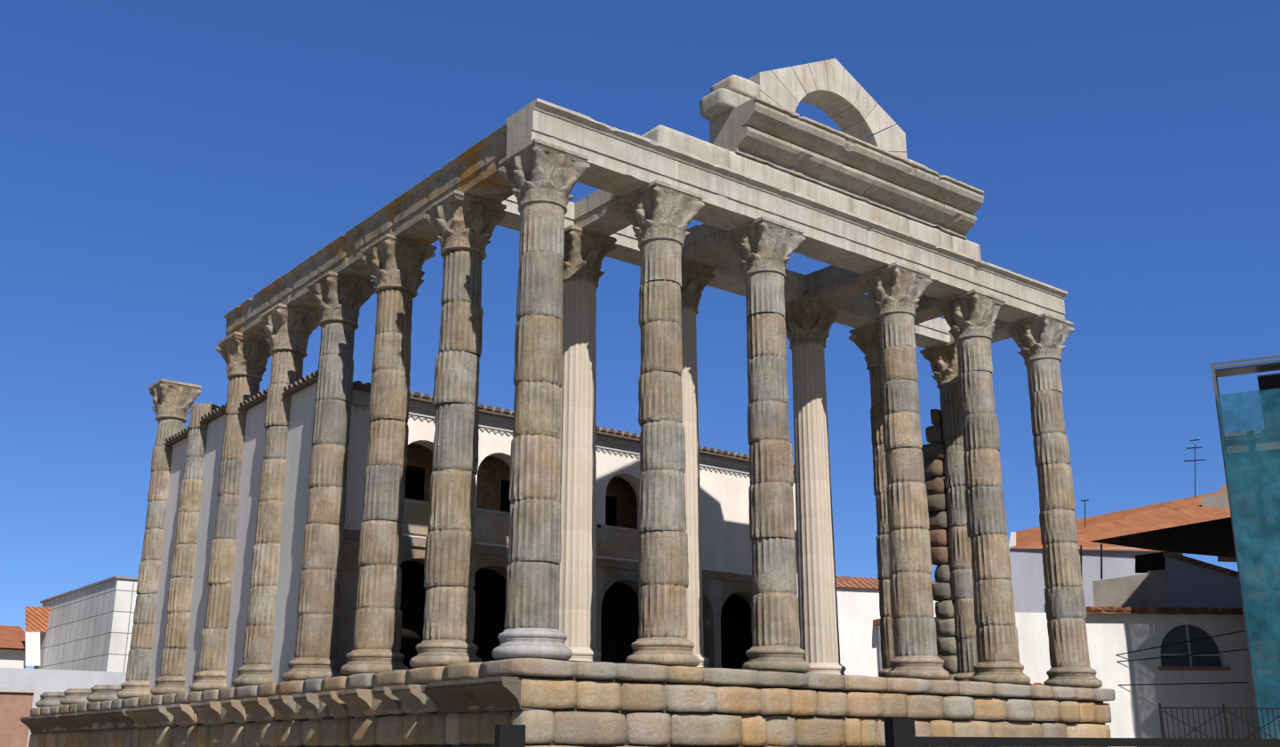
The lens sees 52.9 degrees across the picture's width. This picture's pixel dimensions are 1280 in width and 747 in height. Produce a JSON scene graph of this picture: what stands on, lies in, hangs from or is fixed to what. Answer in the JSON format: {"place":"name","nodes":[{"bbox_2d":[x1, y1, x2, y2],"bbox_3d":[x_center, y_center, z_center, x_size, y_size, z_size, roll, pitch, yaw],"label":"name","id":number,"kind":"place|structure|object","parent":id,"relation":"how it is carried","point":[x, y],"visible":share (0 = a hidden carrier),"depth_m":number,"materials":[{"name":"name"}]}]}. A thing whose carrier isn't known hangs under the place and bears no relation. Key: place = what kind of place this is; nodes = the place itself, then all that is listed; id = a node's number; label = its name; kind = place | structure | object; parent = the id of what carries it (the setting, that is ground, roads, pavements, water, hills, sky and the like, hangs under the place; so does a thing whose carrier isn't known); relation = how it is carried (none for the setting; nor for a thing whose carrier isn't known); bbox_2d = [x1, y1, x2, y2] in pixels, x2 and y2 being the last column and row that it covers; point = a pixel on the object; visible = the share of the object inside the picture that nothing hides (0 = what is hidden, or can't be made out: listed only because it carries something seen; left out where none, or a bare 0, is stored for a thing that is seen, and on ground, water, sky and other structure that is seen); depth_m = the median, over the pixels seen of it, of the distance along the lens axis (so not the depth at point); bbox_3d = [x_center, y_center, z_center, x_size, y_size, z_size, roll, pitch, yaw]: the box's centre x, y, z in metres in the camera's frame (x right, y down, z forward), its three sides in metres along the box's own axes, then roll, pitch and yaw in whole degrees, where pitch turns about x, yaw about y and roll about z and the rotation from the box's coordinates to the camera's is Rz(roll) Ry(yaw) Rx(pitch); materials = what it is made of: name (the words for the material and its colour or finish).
{"place":"outdoors","nodes":[
{"label":"outdoors","id":0,"kind":"place"},
{"bbox_2d":[0,575,137,746],"bbox_3d":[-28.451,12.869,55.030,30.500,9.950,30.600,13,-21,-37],"label":"town buildings","id":1,"kind":"structure","parent":0,"point":[80,637],"depth_m":56.07,"materials":[{"name":"paint"}]},
{"bbox_2d":[28,656,1115,746],"bbox_3d":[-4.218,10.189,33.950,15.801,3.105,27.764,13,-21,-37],"label":"podium wall","id":2,"kind":"structure","parent":0,"point":[582,703],"depth_m":22.77,"materials":[{"name":"beige stone"}]},
{"bbox_2d":[20,676,539,733],"bbox_3d":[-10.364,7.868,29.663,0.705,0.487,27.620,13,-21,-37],"label":"podium cornice","id":3,"kind":"structure","parent":2,"relation":"attached to","point":[498,693],"depth_m":23.87,"materials":[{"name":"stone"}]},
{"bbox_2d":[148,382,798,695],"bbox_3d":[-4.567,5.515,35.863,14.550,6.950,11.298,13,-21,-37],"label":"building","id":4,"kind":"structure","parent":2,"relation":"on","point":[726,548],"depth_m":31.51,"materials":[{"name":"white paint"}]},
{"bbox_2d":[163,369,794,471],"bbox_3d":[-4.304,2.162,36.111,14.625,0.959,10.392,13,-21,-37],"label":"tiled roof","id":5,"kind":"structure","parent":4,"relation":"on","point":[294,387],"depth_m":31.35,"materials":[{"name":"brown tile"}]},
{"bbox_2d":[35,137,1102,706],"bbox_3d":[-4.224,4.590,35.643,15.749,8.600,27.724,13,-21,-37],"label":"columns","id":6,"kind":"structure","parent":2,"relation":"on","point":[551,586],"depth_m":25.81,"materials":[{"name":"stone"}]},
{"bbox_2d":[224,124,513,337],"bbox_3d":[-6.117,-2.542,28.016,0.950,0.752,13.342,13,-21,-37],"label":"side entablature","id":7,"kind":"structure","parent":6,"relation":"on","point":[472,170],"depth_m":26.27,"materials":[{"name":"stone"}]},
{"bbox_2d":[497,97,1067,348],"bbox_3d":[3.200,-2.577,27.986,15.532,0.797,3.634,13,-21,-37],"label":"front entablature","id":8,"kind":"structure","parent":6,"relation":"on","point":[849,247],"depth_m":26.48,"materials":[{"name":"stone"}]},
{"bbox_2d":[640,58,983,259],"bbox_3d":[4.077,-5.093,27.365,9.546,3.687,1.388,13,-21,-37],"label":"pediment","id":9,"kind":"structure","parent":8,"relation":"on","point":[760,128],"depth_m":26.90,"materials":[{"name":"stone"}]},
{"bbox_2d":[921,408,960,680],"bbox_3d":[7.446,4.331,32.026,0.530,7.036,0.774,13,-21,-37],"label":"ruin wall","id":10,"kind":"structure","parent":2,"relation":"on","point":[936,492],"depth_m":31.85,"materials":[{"name":"stone"}]},
{"bbox_2d":[0,0,1279,668],"label":"sky","id":11,"kind":"structure","parent":0,"point":[164,164],"materials":[{"name":"blue"}]},
{"bbox_2d":[836,439,1259,738],"bbox_3d":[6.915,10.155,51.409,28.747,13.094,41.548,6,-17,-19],"label":"town buildings","id":12,"kind":"structure","parent":0,"point":[1164,623],"depth_m":38.37,"materials":[{"name":"paint"}]},
{"label":"ground","id":13,"kind":"structure","parent":0,"visible":0},
{"bbox_2d":[494,718,1279,746],"bbox_3d":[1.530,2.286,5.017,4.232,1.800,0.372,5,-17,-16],"label":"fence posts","id":14,"kind":"object","parent":13,"relation":"on","point":[900,732],"visible":1,"depth_m":5.12,"materials":[{"name":"black metal"}]},
{"bbox_2d":[1158,702,1279,738],"bbox_3d":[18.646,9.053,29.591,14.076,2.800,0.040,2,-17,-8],"label":"site railing","id":15,"kind":"object","parent":13,"relation":"on","point":[1223,707],"visible":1,"depth_m":29.08,"materials":[{"name":"black metal"}]},
{"bbox_2d":[1210,354,1279,738],"bbox_3d":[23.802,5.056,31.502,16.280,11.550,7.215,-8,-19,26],"label":"glass building","id":16,"kind":"structure","parent":13,"relation":"on","point":[1249,424],"depth_m":32.40,"materials":[{"name":"glass"},{"name":"steel"}]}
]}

